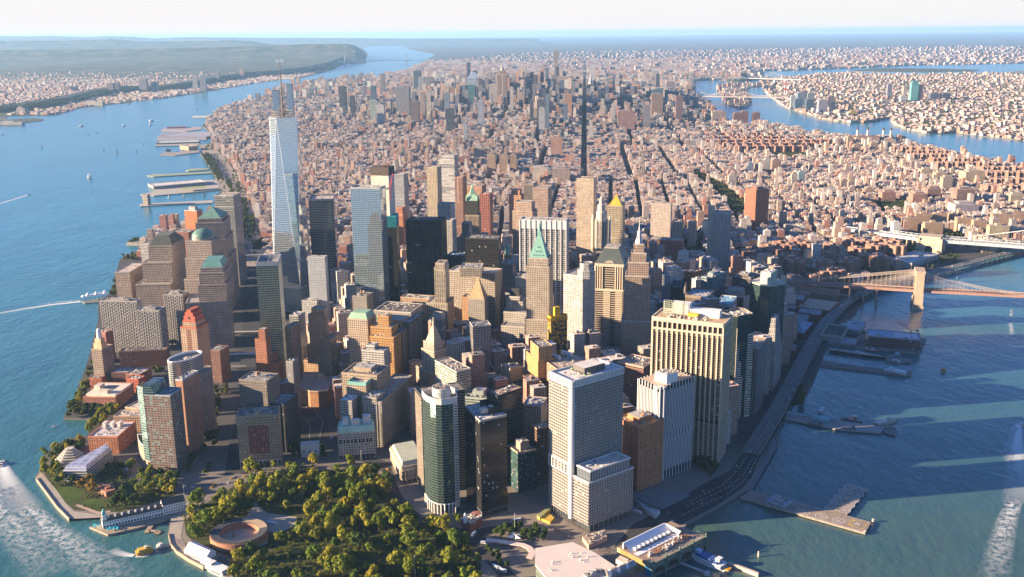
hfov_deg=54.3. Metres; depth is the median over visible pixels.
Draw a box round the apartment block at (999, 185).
[993,183,1006,192]
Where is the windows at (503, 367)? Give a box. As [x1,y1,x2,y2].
[503,367,522,385]
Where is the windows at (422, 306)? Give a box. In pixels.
[374,306,423,339]
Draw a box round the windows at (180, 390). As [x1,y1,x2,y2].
[144,390,187,472]
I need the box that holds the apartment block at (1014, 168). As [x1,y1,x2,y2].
[1010,165,1020,170]
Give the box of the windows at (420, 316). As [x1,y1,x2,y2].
[403,316,422,359]
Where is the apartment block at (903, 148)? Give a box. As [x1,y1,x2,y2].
[897,146,907,152]
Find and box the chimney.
[784,79,787,94]
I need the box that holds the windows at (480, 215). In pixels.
[459,215,480,250]
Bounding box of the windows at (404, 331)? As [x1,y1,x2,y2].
[401,331,407,372]
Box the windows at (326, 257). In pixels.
[308,257,330,320]
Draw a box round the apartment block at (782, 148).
[778,144,787,151]
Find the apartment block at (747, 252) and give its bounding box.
[739,248,757,258]
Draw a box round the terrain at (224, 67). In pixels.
[0,57,342,112]
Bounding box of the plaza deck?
[633,488,689,509]
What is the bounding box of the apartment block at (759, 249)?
[746,246,763,252]
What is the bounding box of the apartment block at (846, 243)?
[842,239,855,249]
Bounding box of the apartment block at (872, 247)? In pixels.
[865,243,881,252]
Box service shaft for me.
[706,204,714,256]
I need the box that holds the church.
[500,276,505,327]
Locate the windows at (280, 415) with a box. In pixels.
[237,415,282,467]
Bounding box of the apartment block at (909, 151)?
[905,149,915,154]
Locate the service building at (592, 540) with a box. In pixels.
[582,529,606,548]
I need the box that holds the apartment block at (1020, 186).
[1017,183,1023,191]
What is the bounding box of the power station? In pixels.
[852,135,879,141]
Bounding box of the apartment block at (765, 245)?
[759,243,776,251]
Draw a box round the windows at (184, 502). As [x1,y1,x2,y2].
[103,502,184,527]
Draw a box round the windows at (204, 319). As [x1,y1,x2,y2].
[181,319,211,365]
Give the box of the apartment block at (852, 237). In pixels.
[844,235,859,240]
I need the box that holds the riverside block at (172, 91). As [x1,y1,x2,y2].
[170,90,182,93]
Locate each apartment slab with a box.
[899,215,917,230]
[914,211,931,223]
[922,220,943,233]
[932,211,947,221]
[947,211,957,220]
[953,215,973,230]
[971,218,986,230]
[986,223,1009,240]
[990,211,1016,224]
[1005,209,1023,219]
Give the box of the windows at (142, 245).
[140,245,148,261]
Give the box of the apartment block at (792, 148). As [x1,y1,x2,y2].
[787,144,796,151]
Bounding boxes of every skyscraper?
[467,62,469,75]
[497,64,508,110]
[554,49,557,70]
[556,76,570,84]
[588,73,592,87]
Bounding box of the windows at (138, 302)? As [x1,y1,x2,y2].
[100,301,141,351]
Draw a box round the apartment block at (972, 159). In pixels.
[967,157,977,161]
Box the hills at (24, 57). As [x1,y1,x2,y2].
[0,44,365,65]
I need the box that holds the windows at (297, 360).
[286,360,301,410]
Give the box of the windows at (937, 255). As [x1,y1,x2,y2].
[904,255,938,267]
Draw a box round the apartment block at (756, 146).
[751,144,761,150]
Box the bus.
[497,567,506,572]
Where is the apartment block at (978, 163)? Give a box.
[974,161,982,165]
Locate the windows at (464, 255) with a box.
[448,255,464,266]
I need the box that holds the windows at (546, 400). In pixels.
[523,400,546,444]
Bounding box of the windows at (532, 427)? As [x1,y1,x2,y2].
[532,427,548,484]
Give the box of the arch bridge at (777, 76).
[716,72,801,80]
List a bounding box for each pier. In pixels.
[89,516,172,535]
[126,241,139,245]
[140,180,219,195]
[140,200,212,206]
[146,172,211,176]
[155,143,198,145]
[156,132,206,140]
[160,150,199,155]
[161,127,200,131]
[186,168,208,171]
[740,484,870,534]
[785,413,884,433]
[820,360,912,376]
[828,332,925,354]
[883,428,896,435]
[886,356,911,363]
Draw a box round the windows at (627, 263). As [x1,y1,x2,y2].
[595,263,627,346]
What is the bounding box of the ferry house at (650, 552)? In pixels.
[617,521,707,576]
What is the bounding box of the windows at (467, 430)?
[465,409,507,516]
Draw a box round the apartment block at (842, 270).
[826,266,846,290]
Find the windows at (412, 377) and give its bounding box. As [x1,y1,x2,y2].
[378,377,412,445]
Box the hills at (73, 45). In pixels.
[0,39,271,49]
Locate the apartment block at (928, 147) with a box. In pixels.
[923,146,932,149]
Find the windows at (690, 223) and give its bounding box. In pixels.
[688,223,695,245]
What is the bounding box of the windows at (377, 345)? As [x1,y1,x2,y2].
[362,345,389,376]
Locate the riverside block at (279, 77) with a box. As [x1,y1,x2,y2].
[261,77,294,78]
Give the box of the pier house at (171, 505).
[101,494,185,528]
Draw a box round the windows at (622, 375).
[553,375,622,510]
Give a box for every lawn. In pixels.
[55,486,84,504]
[81,497,107,509]
[277,511,294,515]
[307,476,342,488]
[942,253,960,259]
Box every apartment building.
[83,382,133,409]
[88,420,136,453]
[89,375,105,388]
[91,328,114,381]
[101,328,115,361]
[111,367,135,381]
[113,409,140,431]
[119,346,169,366]
[125,367,151,381]
[125,401,138,409]
[127,375,145,392]
[173,228,195,256]
[210,345,230,382]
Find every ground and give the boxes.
[0,46,367,122]
[36,32,1023,576]
[45,465,176,511]
[184,464,480,576]
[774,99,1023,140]
[850,68,978,71]
[939,255,951,257]
[1003,71,1023,73]
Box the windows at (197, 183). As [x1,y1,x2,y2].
[149,183,203,188]
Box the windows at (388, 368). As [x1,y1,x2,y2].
[342,368,388,394]
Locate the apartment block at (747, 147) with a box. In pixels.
[742,144,751,151]
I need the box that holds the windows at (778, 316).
[769,316,781,389]
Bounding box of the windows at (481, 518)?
[461,518,481,530]
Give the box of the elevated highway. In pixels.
[741,248,1023,455]
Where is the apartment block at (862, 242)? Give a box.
[856,238,871,246]
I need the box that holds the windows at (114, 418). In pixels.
[114,418,140,430]
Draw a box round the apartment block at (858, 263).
[841,256,860,271]
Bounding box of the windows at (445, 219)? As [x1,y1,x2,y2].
[406,219,446,294]
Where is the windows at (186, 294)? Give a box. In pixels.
[164,292,188,343]
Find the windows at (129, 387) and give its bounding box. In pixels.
[84,387,133,408]
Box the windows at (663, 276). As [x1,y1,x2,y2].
[661,276,670,307]
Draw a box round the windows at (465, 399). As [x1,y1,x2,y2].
[465,399,479,404]
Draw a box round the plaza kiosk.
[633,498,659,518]
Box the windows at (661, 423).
[626,423,661,487]
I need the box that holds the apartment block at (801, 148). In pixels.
[797,144,806,151]
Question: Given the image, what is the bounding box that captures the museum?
[55,446,83,469]
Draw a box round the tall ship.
[828,333,891,358]
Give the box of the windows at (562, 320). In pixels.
[549,320,566,354]
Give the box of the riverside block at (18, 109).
[16,107,27,112]
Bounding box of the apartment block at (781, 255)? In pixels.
[778,252,796,266]
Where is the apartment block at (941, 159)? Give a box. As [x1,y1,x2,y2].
[939,157,947,161]
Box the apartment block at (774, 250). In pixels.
[765,246,782,256]
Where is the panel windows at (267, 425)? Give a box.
[248,425,269,453]
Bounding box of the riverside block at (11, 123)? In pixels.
[0,121,24,124]
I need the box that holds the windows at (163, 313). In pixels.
[137,310,169,353]
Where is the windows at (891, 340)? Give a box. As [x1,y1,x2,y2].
[866,335,919,349]
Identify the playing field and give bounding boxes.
[181,186,206,188]
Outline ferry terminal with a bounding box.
[535,542,635,576]
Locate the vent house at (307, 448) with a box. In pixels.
[300,440,319,457]
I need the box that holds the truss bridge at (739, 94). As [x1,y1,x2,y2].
[696,91,788,100]
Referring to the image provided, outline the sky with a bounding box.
[0,0,1023,37]
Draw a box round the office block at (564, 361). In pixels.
[543,354,585,404]
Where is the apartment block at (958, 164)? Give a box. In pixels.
[952,161,963,166]
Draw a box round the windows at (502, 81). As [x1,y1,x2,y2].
[498,73,506,110]
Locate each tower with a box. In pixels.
[70,86,77,90]
[99,296,141,351]
[106,83,114,93]
[113,82,120,92]
[135,231,186,305]
[136,305,169,355]
[137,377,188,473]
[138,79,148,91]
[142,194,150,204]
[151,82,158,91]
[163,289,188,344]
[167,350,216,435]
[175,370,204,456]
[180,306,214,395]
[184,205,202,228]
[184,228,223,292]
[185,255,234,347]
[192,75,198,88]
[195,206,239,307]
[199,76,206,90]
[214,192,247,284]
[215,71,219,78]
[239,69,244,77]
[239,371,279,407]
[255,327,286,378]
[256,254,286,378]
[269,59,310,311]
[272,90,280,115]
[286,83,294,116]
[303,305,343,373]
[307,255,330,320]
[308,194,338,296]
[339,85,347,109]
[347,308,375,365]
[349,95,355,116]
[350,184,389,308]
[370,85,376,99]
[370,99,377,119]
[370,165,400,301]
[370,313,402,375]
[376,104,385,127]
[380,73,384,93]
[394,172,409,217]
[395,86,410,113]
[396,206,407,245]
[405,216,446,294]
[410,100,419,122]
[413,70,421,88]
[414,382,465,492]
[416,317,446,386]
[418,77,424,88]
[420,92,425,114]
[422,383,459,514]
[426,77,432,85]
[426,92,431,111]
[426,165,441,216]
[426,260,454,328]
[430,81,440,86]
[431,311,445,346]
[437,201,454,219]
[438,154,458,217]
[444,92,449,111]
[446,107,454,130]
[446,218,456,253]
[455,175,466,235]
[458,185,487,250]
[459,74,466,83]
[459,155,470,164]
[461,221,472,251]
[462,293,470,320]
[463,123,467,139]
[464,403,507,517]
[465,234,501,267]
[467,73,476,96]
[467,84,475,103]
[467,181,485,198]
[468,277,488,321]
[469,320,491,372]
[475,144,482,157]
[478,99,483,125]
[480,192,492,234]
[487,153,495,178]
[487,383,522,480]
[489,84,497,103]
[499,153,507,172]
[501,287,525,348]
[503,243,510,258]
[510,86,513,112]
[510,153,516,169]
[512,200,537,253]
[519,159,532,164]
[519,216,568,309]
[523,220,552,339]
[523,339,555,383]
[524,181,536,199]
[530,100,532,120]
[532,165,548,181]
[532,422,548,485]
[533,185,551,216]
[534,97,536,119]
[537,99,544,135]
[539,107,544,133]
[545,94,548,132]
[547,77,550,93]
[547,306,567,355]
[548,358,633,532]
[551,135,561,154]
[552,166,569,186]
[563,261,607,348]
[564,93,571,115]
[564,103,567,126]
[576,176,596,266]
[588,120,593,136]
[589,68,594,79]
[591,196,610,252]
[595,244,629,347]
[600,98,604,111]
[607,191,624,247]
[611,104,614,119]
[617,109,634,134]
[621,219,652,356]
[637,368,694,480]
[642,105,650,127]
[650,300,732,463]
[651,93,662,115]
[652,88,662,92]
[656,73,659,87]
[661,271,676,307]
[666,81,675,89]
[672,221,683,237]
[675,95,682,119]
[687,221,696,249]
[710,110,725,121]
[712,210,731,270]
[722,307,753,417]
[727,168,735,174]
[727,173,736,183]
[732,112,740,121]
[740,110,748,122]
[744,185,768,230]
[747,161,752,171]
[749,268,784,342]
[749,336,766,414]
[751,112,759,120]
[763,158,770,171]
[768,313,781,390]
[770,158,780,169]
[790,95,794,108]
[790,172,797,182]
[793,98,802,108]
[795,92,806,104]
[797,170,804,179]
[804,98,814,108]
[807,92,814,98]
[816,99,827,111]
[820,187,836,193]
[827,96,833,105]
[829,101,835,111]
[839,179,846,187]
[846,135,853,146]
[847,180,854,187]
[852,144,859,151]
[862,187,874,193]
[869,141,876,148]
[878,189,895,201]
[886,83,892,97]
[899,95,906,101]
[902,87,907,94]
[908,191,926,202]
[909,80,918,100]
[918,84,923,100]
[918,167,932,173]
[923,186,940,197]
[927,92,938,98]
[932,170,946,179]
[939,92,950,98]
[939,175,952,189]
[947,200,978,212]
[950,186,975,199]
[959,169,984,181]
[1006,192,1021,202]
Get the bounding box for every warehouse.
[788,305,796,311]
[790,311,810,321]
[790,343,796,359]
[794,289,811,298]
[796,294,805,308]
[797,297,839,315]
[797,307,822,321]
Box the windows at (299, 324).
[285,324,302,378]
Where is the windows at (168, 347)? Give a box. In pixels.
[119,347,168,366]
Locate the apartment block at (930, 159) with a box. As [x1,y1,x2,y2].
[927,157,938,162]
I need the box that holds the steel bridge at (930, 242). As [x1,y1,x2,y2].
[812,225,1023,253]
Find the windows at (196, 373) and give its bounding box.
[176,373,204,453]
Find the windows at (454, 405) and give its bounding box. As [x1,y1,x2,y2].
[454,405,458,499]
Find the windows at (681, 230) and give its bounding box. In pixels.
[672,223,682,237]
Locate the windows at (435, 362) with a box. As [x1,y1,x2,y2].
[435,362,471,394]
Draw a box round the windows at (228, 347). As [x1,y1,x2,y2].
[211,347,230,381]
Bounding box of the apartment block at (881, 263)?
[870,254,890,277]
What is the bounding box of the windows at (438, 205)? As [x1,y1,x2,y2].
[438,205,454,218]
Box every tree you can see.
[39,447,48,455]
[39,456,48,463]
[39,462,48,475]
[47,468,55,474]
[48,451,55,457]
[51,446,58,453]
[51,475,61,483]
[54,460,60,468]
[55,466,63,474]
[59,471,65,479]
[68,474,75,483]
[75,434,83,440]
[75,477,86,487]
[78,441,84,447]
[84,473,93,481]
[85,424,92,432]
[85,483,94,493]
[88,420,97,428]
[89,478,95,485]
[98,406,106,412]
[98,417,104,424]
[100,413,108,419]
[104,462,112,472]
[107,406,114,414]
[108,496,116,506]
[112,403,119,410]
[112,464,119,471]
[112,493,119,505]
[118,462,125,470]
[118,484,126,490]
[120,493,128,502]
[125,459,133,468]
[125,495,134,505]
[129,478,136,484]
[129,493,138,503]
[134,482,140,490]
[136,472,144,478]
[137,466,144,471]
[139,481,145,489]
[141,476,149,483]
[144,468,152,475]
[144,485,150,491]
[147,464,154,471]
[147,481,156,490]
[156,467,163,473]
[157,481,163,488]
[158,476,168,480]
[161,483,169,492]
[165,470,172,477]
[168,485,174,495]
[169,477,176,484]
[172,470,180,477]
[186,503,196,515]
[187,487,205,507]
[187,524,202,537]
[191,515,199,525]
[196,508,211,527]
[207,506,220,524]
[213,493,220,501]
[217,486,226,495]
[217,503,225,520]
[218,495,233,514]
[224,500,236,515]
[227,564,239,576]
[231,490,240,501]
[231,547,245,562]
[234,478,243,488]
[238,484,245,497]
[239,497,251,512]
[242,455,257,473]
[243,541,258,557]
[246,484,258,499]
[246,554,264,573]
[247,473,255,483]
[254,470,267,490]
[255,490,266,503]
[256,463,261,471]
[257,568,268,576]
[259,547,268,558]
[262,569,276,576]
[264,491,275,503]
[265,477,280,490]
[268,470,284,479]
[273,488,280,496]
[274,530,285,542]
[277,477,288,489]
[282,500,290,508]
[284,473,292,485]
[286,461,292,467]
[288,462,298,470]
[288,487,299,498]
[289,469,299,480]
[291,568,306,576]
[294,474,309,485]
[294,520,300,535]
[296,521,309,539]
[298,485,306,496]
[303,499,316,507]
[303,505,312,515]
[305,543,320,560]
[307,468,318,485]
[308,452,318,467]
[309,513,320,526]
[309,526,320,541]
[311,490,326,505]
[312,506,319,512]
[314,475,323,482]
[316,554,324,567]
[316,571,322,576]
[317,507,326,522]
[318,480,327,490]
[319,470,330,484]
[322,486,333,502]
[322,544,340,560]
[324,511,340,527]
[324,524,331,533]
[324,555,333,575]
[331,463,340,471]
[331,472,347,486]
[331,502,345,515]
[331,537,340,549]
[331,553,346,576]
[335,487,346,497]
[337,524,347,542]
[338,496,351,507]
[340,552,351,574]
[345,454,354,464]
[345,478,356,489]
[346,465,358,478]
[346,529,355,543]
[347,487,360,508]
[348,531,364,548]
[349,515,356,526]
[349,569,359,576]
[352,508,360,519]
[355,481,366,492]
[356,503,367,515]
[358,463,371,475]
[358,489,367,501]
[359,512,374,528]
[363,473,374,480]
[363,562,371,569]
[364,478,375,492]
[365,542,375,552]
[365,564,378,576]
[367,498,376,508]
[370,462,381,472]
[370,509,386,529]
[376,478,392,494]
[378,471,393,481]
[380,503,388,508]
[381,533,392,546]
[382,506,394,518]
[385,549,405,571]
[388,512,399,528]
[390,498,398,509]
[396,502,413,519]
[399,523,412,536]
[399,531,417,548]
[401,515,418,530]
[402,556,414,575]
[407,511,417,525]
[413,554,425,570]
[415,544,427,555]
[425,514,438,531]
[425,542,436,557]
[426,565,436,575]
[433,530,446,541]
[434,513,451,534]
[440,546,458,566]
[442,573,452,576]
[447,530,460,549]
[456,514,461,522]
[459,566,469,576]
[460,532,470,546]
[466,565,475,573]
[469,570,482,576]
[474,552,482,565]
[499,529,504,535]
[507,527,512,535]
[512,525,517,531]
[517,521,522,529]
[519,530,525,536]
[527,532,532,538]
[533,529,539,538]
[540,533,545,540]
[542,527,547,533]
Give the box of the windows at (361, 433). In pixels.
[338,433,374,457]
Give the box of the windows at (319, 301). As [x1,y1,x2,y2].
[302,301,319,317]
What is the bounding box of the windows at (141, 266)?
[115,266,142,297]
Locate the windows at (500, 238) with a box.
[465,238,501,267]
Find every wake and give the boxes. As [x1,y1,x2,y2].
[0,463,14,489]
[0,488,18,526]
[1,486,61,537]
[19,301,80,309]
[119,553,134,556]
[1000,497,1019,535]
[1011,423,1022,464]
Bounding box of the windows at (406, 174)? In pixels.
[395,174,409,216]
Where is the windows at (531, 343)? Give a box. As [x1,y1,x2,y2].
[526,343,554,377]
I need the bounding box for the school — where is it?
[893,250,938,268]
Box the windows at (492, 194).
[480,194,492,234]
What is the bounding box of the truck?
[267,521,276,524]
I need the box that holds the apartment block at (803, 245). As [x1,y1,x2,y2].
[797,241,813,255]
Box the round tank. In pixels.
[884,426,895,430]
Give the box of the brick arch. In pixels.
[97,483,114,496]
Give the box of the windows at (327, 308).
[304,308,343,371]
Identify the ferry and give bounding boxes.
[156,542,164,548]
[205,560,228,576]
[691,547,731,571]
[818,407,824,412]
[884,367,906,375]
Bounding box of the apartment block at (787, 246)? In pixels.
[780,242,797,251]
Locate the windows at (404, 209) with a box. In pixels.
[399,207,407,244]
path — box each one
[37,472,171,518]
[74,504,109,514]
[169,498,218,574]
[244,501,296,546]
[749,438,777,489]
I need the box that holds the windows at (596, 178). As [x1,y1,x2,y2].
[576,178,596,259]
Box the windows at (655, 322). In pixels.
[652,321,726,460]
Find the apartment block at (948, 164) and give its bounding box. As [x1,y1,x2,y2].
[942,161,953,167]
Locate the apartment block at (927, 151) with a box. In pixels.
[924,149,933,152]
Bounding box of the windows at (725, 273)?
[701,273,725,297]
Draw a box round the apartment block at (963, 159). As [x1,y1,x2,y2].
[960,157,968,161]
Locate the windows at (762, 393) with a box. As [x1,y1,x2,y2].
[750,341,766,413]
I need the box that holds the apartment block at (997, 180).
[989,177,1002,183]
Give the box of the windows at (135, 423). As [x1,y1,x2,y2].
[89,423,136,452]
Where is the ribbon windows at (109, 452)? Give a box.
[64,452,111,479]
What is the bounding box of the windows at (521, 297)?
[503,297,525,347]
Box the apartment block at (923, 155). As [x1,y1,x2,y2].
[917,152,927,159]
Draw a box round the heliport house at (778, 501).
[765,493,792,509]
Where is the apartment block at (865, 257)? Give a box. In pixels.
[857,252,872,266]
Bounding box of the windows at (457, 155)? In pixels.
[439,155,457,217]
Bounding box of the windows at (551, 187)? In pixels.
[533,187,551,216]
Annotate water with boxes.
[0,37,1023,576]
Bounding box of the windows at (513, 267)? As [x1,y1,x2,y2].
[502,263,516,293]
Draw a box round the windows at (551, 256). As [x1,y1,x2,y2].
[524,256,552,339]
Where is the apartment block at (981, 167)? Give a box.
[976,165,988,170]
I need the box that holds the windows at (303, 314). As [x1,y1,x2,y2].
[290,314,306,370]
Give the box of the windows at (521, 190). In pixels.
[509,190,522,233]
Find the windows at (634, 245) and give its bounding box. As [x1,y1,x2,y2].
[621,245,651,356]
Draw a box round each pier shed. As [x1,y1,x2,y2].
[148,179,206,188]
[156,140,199,143]
[158,132,210,137]
[166,126,185,128]
[180,145,197,150]
[820,323,848,341]
[828,337,858,345]
[841,320,865,335]
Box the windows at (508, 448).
[508,448,536,491]
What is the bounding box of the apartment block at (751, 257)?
[744,256,756,260]
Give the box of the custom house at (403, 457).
[389,441,417,483]
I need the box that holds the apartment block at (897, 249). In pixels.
[891,243,906,257]
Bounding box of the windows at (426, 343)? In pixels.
[416,343,446,384]
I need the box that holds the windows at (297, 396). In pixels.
[272,396,300,451]
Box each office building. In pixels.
[115,263,142,297]
[140,239,152,261]
[236,405,282,468]
[271,392,300,452]
[285,322,302,379]
[286,357,301,412]
[289,311,306,371]
[302,297,319,320]
[323,335,337,376]
[337,413,375,459]
[339,393,359,419]
[341,362,389,395]
[348,377,371,418]
[352,290,373,311]
[361,342,390,376]
[362,390,384,446]
[373,301,423,339]
[377,373,412,446]
[392,314,409,327]
[398,327,407,373]
[400,294,434,324]
[402,313,422,360]
[423,316,430,339]
[435,357,471,395]
[447,251,464,269]
[449,263,502,336]
[465,386,491,405]
[493,361,522,386]
[502,259,516,293]
[507,436,536,492]
[509,188,523,234]
[515,273,525,308]
[516,337,524,343]
[523,396,546,444]
[601,345,620,352]
[647,236,661,247]
[650,201,671,236]
[660,237,684,261]
[684,268,701,291]
[685,287,714,301]
[701,270,725,297]
[719,295,736,310]
[724,286,745,307]
[732,271,757,295]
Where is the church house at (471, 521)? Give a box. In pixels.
[461,511,481,531]
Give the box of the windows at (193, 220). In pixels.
[185,210,201,227]
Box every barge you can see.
[805,421,822,427]
[840,415,862,421]
[841,425,855,431]
[873,417,897,425]
[887,352,901,356]
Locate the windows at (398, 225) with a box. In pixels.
[387,225,400,301]
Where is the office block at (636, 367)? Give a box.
[617,354,650,406]
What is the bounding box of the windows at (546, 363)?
[544,363,550,404]
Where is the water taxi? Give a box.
[135,545,154,555]
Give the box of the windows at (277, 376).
[239,376,279,406]
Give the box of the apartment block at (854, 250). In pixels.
[848,245,864,256]
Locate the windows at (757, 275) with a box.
[732,275,757,294]
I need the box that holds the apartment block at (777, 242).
[772,240,787,246]
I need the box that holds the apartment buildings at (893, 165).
[165,103,1023,395]
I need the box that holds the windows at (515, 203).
[513,203,535,253]
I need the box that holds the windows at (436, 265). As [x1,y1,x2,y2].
[427,265,453,328]
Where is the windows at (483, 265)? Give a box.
[449,265,501,335]
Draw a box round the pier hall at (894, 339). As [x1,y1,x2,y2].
[866,329,920,350]
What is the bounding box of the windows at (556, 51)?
[555,50,557,70]
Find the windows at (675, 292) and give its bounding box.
[670,283,685,307]
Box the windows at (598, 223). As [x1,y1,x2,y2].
[596,223,607,252]
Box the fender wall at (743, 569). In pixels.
[728,561,758,576]
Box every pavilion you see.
[506,531,521,539]
[537,507,553,523]
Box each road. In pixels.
[117,456,342,493]
[199,144,260,265]
[225,266,259,473]
[299,404,326,443]
[354,458,517,576]
[614,453,760,546]
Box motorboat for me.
[1013,420,1023,426]
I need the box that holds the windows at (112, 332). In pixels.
[101,332,115,360]
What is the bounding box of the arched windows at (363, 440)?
[339,438,372,458]
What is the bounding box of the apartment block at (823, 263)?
[815,258,835,273]
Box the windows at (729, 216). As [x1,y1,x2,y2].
[713,214,731,270]
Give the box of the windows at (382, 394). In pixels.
[363,394,384,445]
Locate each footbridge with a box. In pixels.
[230,352,254,354]
[235,331,257,333]
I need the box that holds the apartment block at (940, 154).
[935,152,945,157]
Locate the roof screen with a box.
[479,398,500,414]
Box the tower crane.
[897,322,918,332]
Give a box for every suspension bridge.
[334,54,422,64]
[786,267,1023,309]
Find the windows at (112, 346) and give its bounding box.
[92,346,114,381]
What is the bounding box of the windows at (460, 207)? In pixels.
[455,177,466,231]
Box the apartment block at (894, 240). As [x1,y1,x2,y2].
[887,237,902,243]
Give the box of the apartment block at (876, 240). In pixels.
[873,236,888,243]
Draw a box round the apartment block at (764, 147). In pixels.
[761,144,769,150]
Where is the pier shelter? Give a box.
[811,414,830,422]
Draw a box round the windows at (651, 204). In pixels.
[651,204,671,235]
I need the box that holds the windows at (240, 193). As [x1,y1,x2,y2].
[214,193,247,284]
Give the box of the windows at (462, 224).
[461,224,468,251]
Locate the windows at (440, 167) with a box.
[427,167,441,216]
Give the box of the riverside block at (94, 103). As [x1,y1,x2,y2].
[83,100,104,105]
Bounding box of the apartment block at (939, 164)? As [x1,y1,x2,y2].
[932,161,943,167]
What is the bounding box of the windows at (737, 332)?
[734,332,752,417]
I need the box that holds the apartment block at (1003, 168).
[999,165,1009,170]
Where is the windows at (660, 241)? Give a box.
[660,241,683,260]
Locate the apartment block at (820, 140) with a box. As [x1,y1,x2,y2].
[815,138,823,144]

